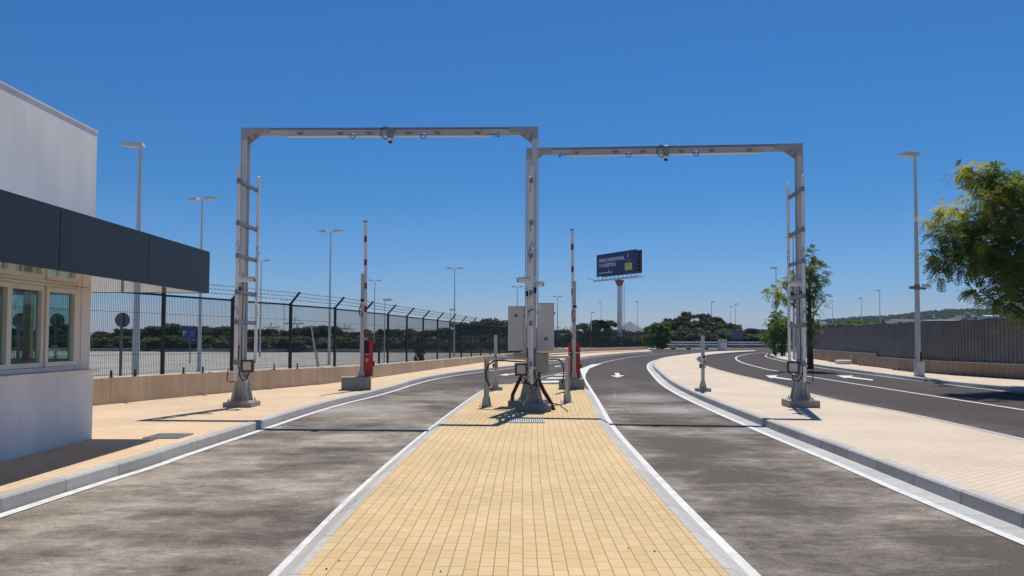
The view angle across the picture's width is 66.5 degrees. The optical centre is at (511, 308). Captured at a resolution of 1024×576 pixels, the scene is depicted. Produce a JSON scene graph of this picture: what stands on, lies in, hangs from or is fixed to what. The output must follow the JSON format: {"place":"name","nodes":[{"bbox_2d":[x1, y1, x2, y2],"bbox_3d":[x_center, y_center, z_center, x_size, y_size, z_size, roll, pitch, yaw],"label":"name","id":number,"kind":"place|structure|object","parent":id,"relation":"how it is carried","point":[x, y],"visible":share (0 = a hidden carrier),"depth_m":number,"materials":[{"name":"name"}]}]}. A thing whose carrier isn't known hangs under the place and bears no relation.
{"place":"outdoors","nodes":[
{"label":"outdoors","id":0,"kind":"place"},
{"bbox_2d":[12,351,505,376],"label":"car park","id":1,"kind":"structure","parent":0,"point":[96,362],"depth_m":71.41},
{"bbox_2d":[13,313,22,357],"bbox_3d":[-15.784,1.571,24.969,0.500,2.864,0.113,0,-2,0],"label":"road sign","id":2,"kind":"object","parent":1,"relation":"on","point":[20,319],"visible":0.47,"depth_m":24.97,"materials":[{"name":"metal"}]},
{"bbox_2d":[50,313,64,357],"bbox_3d":[-15.763,1.625,26.969,0.500,2.910,0.113,0,-2,0],"label":"road sign","id":3,"kind":"object","parent":1,"relation":"on","point":[53,321],"visible":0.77,"depth_m":27.04,"materials":[{"name":"metal"}]},
{"bbox_2d":[50,337,91,347],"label":"shrub","id":4,"kind":"object","parent":1,"relation":"on","point":[59,341],"visible":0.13,"depth_m":113.31,"materials":[{"name":"green plant"}]},
{"bbox_2d":[90,338,116,347],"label":"shrub","id":5,"kind":"object","parent":1,"relation":"on","point":[105,344],"visible":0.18,"depth_m":113.74,"materials":[{"name":"green plant"}]},
{"bbox_2d":[94,336,141,347],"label":"shrub","id":6,"kind":"object","parent":1,"relation":"on","point":[106,339],"visible":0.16,"depth_m":113.34,"materials":[{"name":"green plant"}]},
{"bbox_2d":[115,313,129,375],"bbox_3d":[-12.256,1.563,24.470,0.470,2.874,0.113,0,-2,0],"label":"road sign","id":7,"kind":"object","parent":1,"relation":"on","point":[122,322],"visible":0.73,"depth_m":24.48,"materials":[{"name":"metal"}]},
{"bbox_2d":[121,141,145,374],"bbox_3d":[-14.882,-1.656,30.517,0.830,9.755,0.340,1,-2,-8],"label":"street lamp","id":8,"kind":"object","parent":1,"relation":"on","point":[139,145],"visible":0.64,"depth_m":30.53,"materials":[{"name":"grey metal"}]},
{"bbox_2d":[113,337,159,349],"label":"shrub","id":9,"kind":"object","parent":1,"relation":"on","point":[117,341],"visible":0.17,"depth_m":113.78,"materials":[{"name":"green plant"}]},
{"bbox_2d":[141,337,167,350],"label":"shrub","id":10,"kind":"object","parent":1,"relation":"on","point":[152,346],"visible":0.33,"depth_m":112.14,"materials":[{"name":"green plant"}]},
{"bbox_2d":[140,326,174,336],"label":"broadleaf tree","id":11,"kind":"object","parent":1,"relation":"on","point":[150,330],"visible":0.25,"depth_m":117.95,"materials":[{"name":"green plant"}]},
{"bbox_2d":[148,323,182,335],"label":"broadleaf tree","id":12,"kind":"object","parent":1,"relation":"on","point":[176,332],"visible":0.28,"depth_m":118.45,"materials":[{"name":"green plant"}]},
{"bbox_2d":[157,335,216,348],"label":"shrub","id":13,"kind":"object","parent":1,"relation":"on","point":[181,340],"visible":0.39,"depth_m":111.60,"materials":[{"name":"green plant"}]},
{"bbox_2d":[182,327,195,363],"bbox_3d":[-25.594,2.934,61.906,1.110,2.869,0.145,0,-2,0],"label":"parking sign","id":14,"kind":"object","parent":1,"relation":"on","point":[188,335],"visible":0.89,"depth_m":61.89,"materials":[{"name":"metal"}]},
{"bbox_2d":[180,339,221,348],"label":"shrub","id":15,"kind":"object","parent":1,"relation":"on","point":[213,343],"visible":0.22,"depth_m":112.64,"materials":[{"name":"green plant"}]},
{"bbox_2d":[187,196,216,371],"bbox_3d":[-18.910,-1.480,47.432,2.000,10.655,0.340,-1,-2,20],"label":"street lamp","id":16,"kind":"object","parent":1,"relation":"on","point":[201,247],"visible":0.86,"depth_m":47.34,"materials":[{"name":"grey metal"}]},
{"bbox_2d":[203,327,229,336],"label":"broadleaf tree","id":17,"kind":"object","parent":1,"relation":"on","point":[216,331],"visible":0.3,"depth_m":117.19,"materials":[{"name":"green plant"}]},
{"bbox_2d":[213,336,252,348],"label":"shrub","id":18,"kind":"object","parent":1,"relation":"on","point":[221,343],"visible":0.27,"depth_m":113.33,"materials":[{"name":"green plant"}]},
{"bbox_2d":[248,329,271,336],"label":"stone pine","id":19,"kind":"object","parent":1,"relation":"on","point":[266,331],"visible":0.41,"depth_m":119.42,"materials":[{"name":"green plant"}]},
{"bbox_2d":[12,348,508,352],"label":"wall","id":20,"kind":"structure","parent":1,"relation":"on","point":[196,350],"depth_m":111.85,"materials":[{"name":"concrete"}]},
{"bbox_2d":[247,336,275,348],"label":"shrub","id":21,"kind":"object","parent":1,"relation":"on","point":[267,339],"visible":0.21,"depth_m":112.48,"materials":[{"name":"green plant"}]},
{"bbox_2d":[258,259,270,356],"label":"street lamp","id":22,"kind":"object","parent":1,"relation":"on","point":[260,307],"visible":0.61,"depth_m":85.64,"materials":[{"name":"grey metal"}]},
{"bbox_2d":[279,327,304,335],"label":"broadleaf tree","id":23,"kind":"object","parent":1,"relation":"on","point":[295,331],"visible":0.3,"depth_m":120.01,"materials":[{"name":"green plant"}]},
{"bbox_2d":[272,335,315,348],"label":"shrub","id":24,"kind":"object","parent":1,"relation":"on","point":[283,338],"visible":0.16,"depth_m":112.63,"materials":[{"name":"green plant"}]},
{"bbox_2d":[274,337,323,351],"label":"shrub","id":25,"kind":"object","parent":1,"relation":"on","point":[299,341],"visible":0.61,"depth_m":111.73,"materials":[{"name":"green plant"}]},
{"bbox_2d":[300,325,332,338],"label":"broadleaf tree","id":26,"kind":"object","parent":1,"relation":"on","point":[306,330],"visible":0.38,"depth_m":119.96,"materials":[{"name":"green plant"}]},
{"bbox_2d":[318,229,342,363],"bbox_3d":[-14.396,-0.915,61.727,2.000,10.655,0.340,0,-2,14],"label":"street lamp","id":27,"kind":"object","parent":1,"relation":"on","point":[329,339],"visible":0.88,"depth_m":61.65,"materials":[{"name":"grey metal"}]},
{"bbox_2d":[350,337,404,350],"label":"shrub","id":28,"kind":"object","parent":1,"relation":"on","point":[373,342],"visible":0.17,"depth_m":114.11,"materials":[{"name":"green plant"}]},
{"bbox_2d":[381,328,400,337],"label":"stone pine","id":29,"kind":"object","parent":1,"relation":"on","point":[382,331],"visible":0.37,"depth_m":123.99,"materials":[{"name":"green plant"}]},
{"bbox_2d":[400,330,431,338],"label":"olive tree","id":30,"kind":"object","parent":1,"relation":"on","point":[412,333],"visible":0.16,"depth_m":117.37,"materials":[{"name":"green plant"}]},
{"bbox_2d":[413,336,427,360],"bbox_3d":[-6.992,3.301,59.854,1.072,2.440,1.125,1,-2,-14],"label":"broadleaf tree","id":31,"kind":"object","parent":1,"relation":"on","point":[417,342],"visible":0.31,"depth_m":59.83,"materials":[{"name":"green plant"}]},
{"bbox_2d":[412,338,442,349],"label":"shrub","id":32,"kind":"object","parent":1,"relation":"on","point":[432,344],"visible":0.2,"depth_m":112.64,"materials":[{"name":"green plant"}]},
{"bbox_2d":[447,267,462,355],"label":"street lamp","id":33,"kind":"object","parent":1,"relation":"on","point":[454,301],"visible":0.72,"depth_m":94.10,"materials":[{"name":"grey metal"}]},
{"bbox_2d":[463,338,503,349],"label":"shrub","id":34,"kind":"object","parent":1,"relation":"on","point":[485,347],"visible":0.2,"depth_m":113.37,"materials":[{"name":"green plant"}]},
{"bbox_2d":[476,318,507,337],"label":"broadleaf tree","id":35,"kind":"object","parent":1,"relation":"on","point":[487,321],"visible":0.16,"depth_m":119.03,"materials":[{"name":"green plant"}]},
{"bbox_2d":[0,349,650,492],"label":"sidewalk","id":36,"kind":"structure","parent":0,"point":[120,431],"depth_m":14.21,"materials":[{"name":"beige concrete"}]},
{"bbox_2d":[0,81,209,461],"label":"gatehouse","id":37,"kind":"object","parent":36,"relation":"on","point":[57,237],"visible":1,"depth_m":10.22,"materials":[{"name":"white paint"}]},
{"bbox_2d":[0,281,10,369],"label":"window","id":38,"kind":"structure","parent":37,"relation":"in","point":[5,308],"depth_m":9.63,"materials":[{"name":"beige metal"}]},
{"bbox_2d":[0,291,27,361],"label":"window","id":39,"kind":"structure","parent":37,"relation":"in","point":[25,302],"depth_m":11.47,"materials":[{"name":"beige metal"}]},
{"bbox_2d":[9,283,44,368],"bbox_3d":[-6.303,0.231,10.080,0.080,1.082,0.755,0,-2,-1],"label":"window","id":40,"kind":"structure","parent":37,"relation":"in","point":[40,290],"depth_m":10.38,"materials":[{"name":"beige metal"}]},
{"bbox_2d":[26,291,68,361],"bbox_3d":[-6.754,0.268,11.513,0.740,1.032,0.085,0,-2,-1],"label":"window","id":41,"kind":"structure","parent":37,"relation":"in","point":[31,294],"depth_m":11.47,"materials":[{"name":"beige metal"}]},
{"bbox_2d":[43,287,77,366],"bbox_3d":[-6.293,0.260,10.846,0.085,1.082,0.755,0,-2,-1],"label":"window","id":42,"kind":"structure","parent":37,"relation":"in","point":[72,322],"depth_m":11.05,"materials":[{"name":"beige metal"}]},
{"bbox_2d":[142,433,193,438],"bbox_3d":[-5.240,1.955,11.914,0.550,0.035,0.563,0,-2,0],"label":"drain grate","id":43,"kind":"object","parent":36,"relation":"on","point":[168,436],"visible":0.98,"depth_m":11.86,"materials":[{"name":"grey metal"}]},
{"bbox_2d":[341,221,374,390],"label":"barrier gate","id":44,"kind":"structure","parent":36,"relation":"on","point":[361,380],"depth_m":22.78,"materials":[{"name":"metal"}]},
{"bbox_2d":[0,349,1023,575],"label":"road","id":45,"kind":"structure","parent":0,"point":[246,510],"depth_m":8.41,"materials":[{"name":"grey asphalt"}]},
{"bbox_2d":[0,352,648,517],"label":"edge marking","id":46,"kind":"object","parent":45,"relation":"on","point":[9,512],"visible":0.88,"depth_m":10.02,"materials":[{"name":"white paint"}]},
{"bbox_2d":[0,351,652,512],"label":"kerb","id":47,"kind":"structure","parent":45,"relation":"on","point":[11,499],"depth_m":10.54,"materials":[{"name":"concrete"}]},
{"bbox_2d":[269,373,559,575],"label":"road edge line","id":48,"kind":"object","parent":45,"relation":"on","point":[277,571],"visible":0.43,"depth_m":7.42,"materials":[{"name":"white paint"}]},
{"bbox_2d":[278,384,748,575],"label":"island kerb","id":49,"kind":"structure","parent":45,"relation":"on","point":[315,545],"depth_m":7.15,"materials":[{"name":"concrete"}]},
{"bbox_2d":[299,384,728,575],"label":"traffic island","id":50,"kind":"structure","parent":45,"relation":"on","point":[472,488],"depth_m":7.04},
{"bbox_2d":[223,126,567,411],"bbox_3d":[-2.506,-0.869,17.124,7.442,6.219,1.161,0,-2,2],"label":"sensor gantry","id":51,"kind":"object","parent":50,"relation":"on","point":[541,317],"visible":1,"depth_m":17.08,"materials":[{"name":"metal"}]},
{"bbox_2d":[489,335,501,389],"bbox_3d":[-0.494,1.635,23.488,0.420,1.678,0.260,0,-2,0],"label":"camera post","id":52,"kind":"object","parent":50,"relation":"on","point":[495,385],"visible":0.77,"depth_m":23.44,"materials":[{"name":"metal"}]},
{"bbox_2d":[479,357,528,407],"bbox_3d":[-0.165,1.659,17.495,1.196,1.135,0.221,-1,-3,30],"label":"cable frame","id":53,"kind":"object","parent":50,"relation":"on","point":[486,401],"visible":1,"depth_m":17.66,"materials":[{"name":"metal"}]},
{"bbox_2d":[509,419,544,422],"bbox_3d":[0.278,2.125,14.697,0.675,0.035,0.651,0,-2,0],"label":"drain grate","id":54,"kind":"object","parent":50,"relation":"on","point":[526,421],"visible":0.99,"depth_m":14.62,"materials":[{"name":"grey metal"}]},
{"bbox_2d":[548,356,573,402],"bbox_3d":[1.033,1.708,18.621,0.221,1.135,1.305,-1,-3,37],"label":"cable frame","id":55,"kind":"object","parent":50,"relation":"on","point":[567,396],"visible":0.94,"depth_m":19.01,"materials":[{"name":"metal"}]},
{"bbox_2d":[559,229,583,389],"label":"barrier gate","id":56,"kind":"structure","parent":50,"relation":"on","point":[576,381],"depth_m":24.14,"materials":[{"name":"metal"}]},
{"bbox_2d":[508,143,819,407],"bbox_3d":[3.397,-0.732,18.065,7.014,6.069,1.161,0,-2,5],"label":"sensor gantry","id":57,"kind":"object","parent":50,"relation":"on","point":[518,323],"visible":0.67,"depth_m":17.95,"materials":[{"name":"metal"}]},
{"bbox_2d":[580,364,598,380],"bbox_3d":[3.928,3.226,40.915,0.885,0.001,21.444,0,-2,8],"label":"gore marking","id":58,"kind":"object","parent":45,"relation":"on","point":[584,370],"visible":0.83,"depth_m":41.61,"materials":[{"name":"white paint"}]},
{"bbox_2d":[643,321,673,348],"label":"broadleaf tree","id":59,"kind":"object","parent":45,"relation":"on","point":[661,340],"visible":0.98,"depth_m":126.97,"materials":[{"name":"green plant"}]},
{"bbox_2d":[585,351,760,575],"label":"road edge line","id":60,"kind":"object","parent":45,"relation":"on","point":[739,560],"visible":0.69,"depth_m":7.71,"materials":[{"name":"white paint"}]},
{"bbox_2d":[731,330,742,348],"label":"road sign","id":61,"kind":"object","parent":45,"relation":"on","point":[736,334],"visible":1,"depth_m":126.97,"materials":[{"name":"blue metal"}]},
{"bbox_2d":[647,360,1023,544],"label":"edge marking","id":62,"kind":"object","parent":45,"relation":"on","point":[978,523],"visible":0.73,"depth_m":8.99,"materials":[{"name":"white paint"}]},
{"bbox_2d":[648,361,1023,539],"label":"gutter","id":63,"kind":"object","parent":45,"relation":"on","point":[999,524],"visible":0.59,"depth_m":9.40,"materials":[{"name":"concrete"}]},
{"bbox_2d":[653,350,1023,527],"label":"median kerb","id":64,"kind":"structure","parent":45,"relation":"on","point":[999,508],"depth_m":9.57,"materials":[{"name":"concrete"}]},
{"bbox_2d":[695,351,1023,439],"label":"median rear kerb","id":65,"kind":"structure","parent":45,"relation":"on","point":[984,430],"depth_m":17.48,"materials":[{"name":"concrete"}]},
{"bbox_2d":[735,352,1023,409],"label":"lane marking","id":66,"kind":"object","parent":45,"relation":"on","point":[886,388],"visible":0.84,"depth_m":25.28,"materials":[{"name":"white paint"}]},
{"bbox_2d":[770,353,1023,391],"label":"kerb","id":67,"kind":"structure","parent":45,"relation":"on","point":[987,386],"depth_m":30.77,"materials":[{"name":"concrete"}]},
{"bbox_2d":[0,0,1023,334],"label":"sky","id":68,"kind":"structure","parent":0,"point":[862,84],"materials":[{"name":"blue"}]},
{"bbox_2d":[622,321,649,335],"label":"hill","id":69,"kind":"structure","parent":0,"point":[630,326],"depth_m":1355.87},
{"bbox_2d":[559,347,713,349],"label":"pavement","id":70,"kind":"structure","parent":0,"point":[648,348],"depth_m":138.88,"materials":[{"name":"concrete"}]},
{"bbox_2d":[562,332,586,343],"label":"olive tree","id":71,"kind":"object","parent":70,"relation":"on","point":[567,335],"visible":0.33,"depth_m":148.97,"materials":[{"name":"green plant"}]},
{"bbox_2d":[577,319,609,343],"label":"broadleaf tree","id":72,"kind":"object","parent":70,"relation":"on","point":[596,324],"visible":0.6,"depth_m":148.60,"materials":[{"name":"green plant"}]},
{"bbox_2d":[595,335,618,347],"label":"shrub","id":73,"kind":"object","parent":70,"relation":"on","point":[614,340],"visible":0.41,"depth_m":147.91,"materials":[{"name":"green plant"}]},
{"bbox_2d":[599,320,616,341],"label":"broadleaf tree","id":74,"kind":"object","parent":70,"relation":"on","point":[610,329],"visible":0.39,"depth_m":149.86,"materials":[{"name":"green plant"}]},
{"bbox_2d":[590,249,642,342],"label":"billboard","id":75,"kind":"object","parent":70,"relation":"on","point":[622,263],"visible":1,"depth_m":149.69,"materials":[{"name":"metal"}]},
{"bbox_2d":[652,331,690,346],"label":"shrub","id":76,"kind":"object","parent":70,"relation":"on","point":[681,333],"visible":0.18,"depth_m":148.92,"materials":[{"name":"green plant"}]},
{"bbox_2d":[660,320,689,330],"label":"broadleaf tree","id":77,"kind":"object","parent":70,"relation":"on","point":[672,323],"visible":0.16,"depth_m":158.05,"materials":[{"name":"green plant"}]},
{"bbox_2d":[662,316,690,329],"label":"broadleaf tree","id":78,"kind":"object","parent":70,"relation":"on","point":[681,320],"visible":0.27,"depth_m":160.46,"materials":[{"name":"green plant"}]},
{"bbox_2d":[680,311,697,328],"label":"eucalyptus tree","id":79,"kind":"object","parent":70,"relation":"on","point":[688,314],"visible":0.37,"depth_m":164.65,"materials":[{"name":"green plant"}]},
{"bbox_2d":[667,341,717,346],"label":"crash barrier","id":80,"kind":"object","parent":70,"relation":"on","point":[693,344],"visible":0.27,"depth_m":138.84,"materials":[{"name":"white metal"}]},
{"bbox_2d":[672,332,717,346],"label":"shrub","id":81,"kind":"object","parent":70,"relation":"on","point":[682,338],"visible":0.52,"depth_m":147.68,"materials":[{"name":"green plant"}]},
{"bbox_2d":[688,320,709,329],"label":"broadleaf tree","id":82,"kind":"object","parent":70,"relation":"on","point":[697,324],"visible":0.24,"depth_m":158.62,"materials":[{"name":"green plant"}]},
{"bbox_2d":[678,327,730,346],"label":"shrub","id":83,"kind":"object","parent":70,"relation":"on","point":[718,332],"visible":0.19,"depth_m":149.98,"materials":[{"name":"green plant"}]},
{"bbox_2d":[692,316,726,327],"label":"broadleaf tree","id":84,"kind":"object","parent":70,"relation":"on","point":[716,319],"visible":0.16,"depth_m":160.96,"materials":[{"name":"green plant"}]},
{"bbox_2d":[649,346,786,348],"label":"wall","id":85,"kind":"structure","parent":70,"relation":"on","point":[717,347],"depth_m":140.84,"materials":[{"name":"concrete"}]},
{"bbox_2d":[703,321,734,334],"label":"broadleaf tree","id":86,"kind":"object","parent":70,"relation":"on","point":[713,327],"visible":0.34,"depth_m":156.10,"materials":[{"name":"green plant"}]},
{"bbox_2d":[698,328,751,346],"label":"shrub","id":87,"kind":"object","parent":70,"relation":"on","point":[727,336],"visible":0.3,"depth_m":149.42,"materials":[{"name":"green plant"}]},
{"bbox_2d":[727,342,792,346],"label":"crash barrier","id":88,"kind":"object","parent":70,"relation":"on","point":[740,344],"visible":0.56,"depth_m":145.85,"materials":[{"name":"white metal"}]},
{"bbox_2d":[844,319,881,325],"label":"broadleaf tree","id":89,"kind":"object","parent":70,"relation":"on","point":[858,322],"visible":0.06,"depth_m":124.83,"materials":[{"name":"green plant"}]},
{"bbox_2d":[655,350,1023,505],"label":"median sidewalk","id":90,"kind":"structure","parent":0,"point":[987,462],"depth_m":12.80,"materials":[{"name":"beige concrete"}]},
{"bbox_2d":[695,336,710,391],"bbox_3d":[5.556,1.617,22.729,0.420,1.628,0.260,0,-2,0],"label":"camera post","id":91,"kind":"object","parent":90,"relation":"on","point":[702,386],"visible":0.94,"depth_m":22.69,"materials":[{"name":"metal"}]},
{"bbox_2d":[718,339,726,350],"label":"utility cabinet","id":92,"kind":"object","parent":90,"relation":"on","point":[722,344],"visible":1,"depth_m":102.93,"materials":[{"name":"metal"}]},
{"bbox_2d":[771,352,1023,386],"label":"sidewalk","id":93,"kind":"structure","parent":0,"point":[1000,381],"depth_m":32.75,"materials":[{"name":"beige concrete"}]},
{"bbox_2d":[758,310,788,353],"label":"street tree","id":94,"kind":"object","parent":93,"relation":"on","point":[764,338],"visible":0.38,"depth_m":81.69,"materials":[{"name":"green plant"}]},
{"bbox_2d":[766,313,795,355],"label":"street tree","id":95,"kind":"object","parent":93,"relation":"on","point":[781,337],"visible":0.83,"depth_m":72.14,"materials":[{"name":"green plant"}]},
{"bbox_2d":[784,236,795,358],"bbox_3d":[21.595,-0.853,60.533,0.830,9.555,0.340,0,-2,0],"label":"street lamp","id":96,"kind":"object","parent":93,"relation":"on","point":[794,337],"visible":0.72,"depth_m":60.37,"materials":[{"name":"grey metal"}]},
{"bbox_2d":[760,244,832,368],"bbox_3d":[15.072,-0.147,41.330,3.718,6.714,2.751,0,-2,11],"label":"street tree","id":97,"kind":"object","parent":93,"relation":"on","point":[810,275],"visible":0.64,"depth_m":41.13,"materials":[{"name":"green plant"}]},
{"bbox_2d":[898,151,929,376],"bbox_3d":[16.973,-1.889,32.852,1.172,9.475,0.422,0,-2,0],"label":"street lamp","id":98,"kind":"object","parent":93,"relation":"on","point":[919,368],"visible":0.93,"depth_m":32.78,"materials":[{"name":"grey metal"}]},
{"bbox_2d":[806,349,1023,378],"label":"boundary wall","id":99,"kind":"structure","parent":93,"relation":"on","point":[989,370],"depth_m":35.63,"materials":[{"name":"brown concrete"}]},
{"bbox_2d":[806,348,1023,365],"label":"wall coping","id":100,"kind":"object","parent":99,"relation":"on","point":[928,360],"depth_m":35.47,"materials":[{"name":"concrete"}]},
{"bbox_2d":[806,318,1023,363],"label":"sheet fence","id":101,"kind":"object","parent":100,"relation":"on","point":[980,341],"visible":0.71,"depth_m":35.42,"materials":[{"name":"grey metal"}]},
{"bbox_2d":[912,159,1023,333],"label":"street tree","id":102,"kind":"object","parent":93,"relation":"on","point":[984,260],"visible":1,"depth_m":25.21,"materials":[{"name":"green plant"}]},
{"bbox_2d":[885,320,914,323],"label":"building","id":103,"kind":"structure","parent":0,"point":[893,321],"depth_m":420.09,"materials":[{"name":"tile"}]},
{"bbox_2d":[806,312,1023,329],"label":"hill","id":104,"kind":"structure","parent":0,"point":[958,317],"depth_m":753.45,"materials":[{"name":"green plant"}]},
{"bbox_2d":[806,308,1023,327],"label":"hillside scrub","id":105,"kind":"object","parent":104,"relation":"on","point":[927,314],"visible":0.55,"depth_m":783.33,"materials":[{"name":"green plant"}]},
{"bbox_2d":[914,362,924,375],"bbox_3d":[17.063,2.542,32.714,0.330,0.600,0.260,0,-2,0],"label":"lamp base","id":106,"kind":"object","parent":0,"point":[919,367],"depth_m":32.59,"materials":[{"name":"grey concrete"}]},
{"label":"ground","id":107,"kind":"structure","parent":0,"visible":0},
{"bbox_2d":[93,347,647,405],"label":"retaining wall","id":108,"kind":"structure","parent":107,"relation":"on","point":[117,389],"depth_m":21.51,"materials":[{"name":"beige concrete"}]},
{"bbox_2d":[0,284,646,376],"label":"fence","id":109,"kind":"object","parent":108,"relation":"on","point":[294,311],"visible":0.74,"depth_m":25.15,"materials":[{"name":"grey metal"}]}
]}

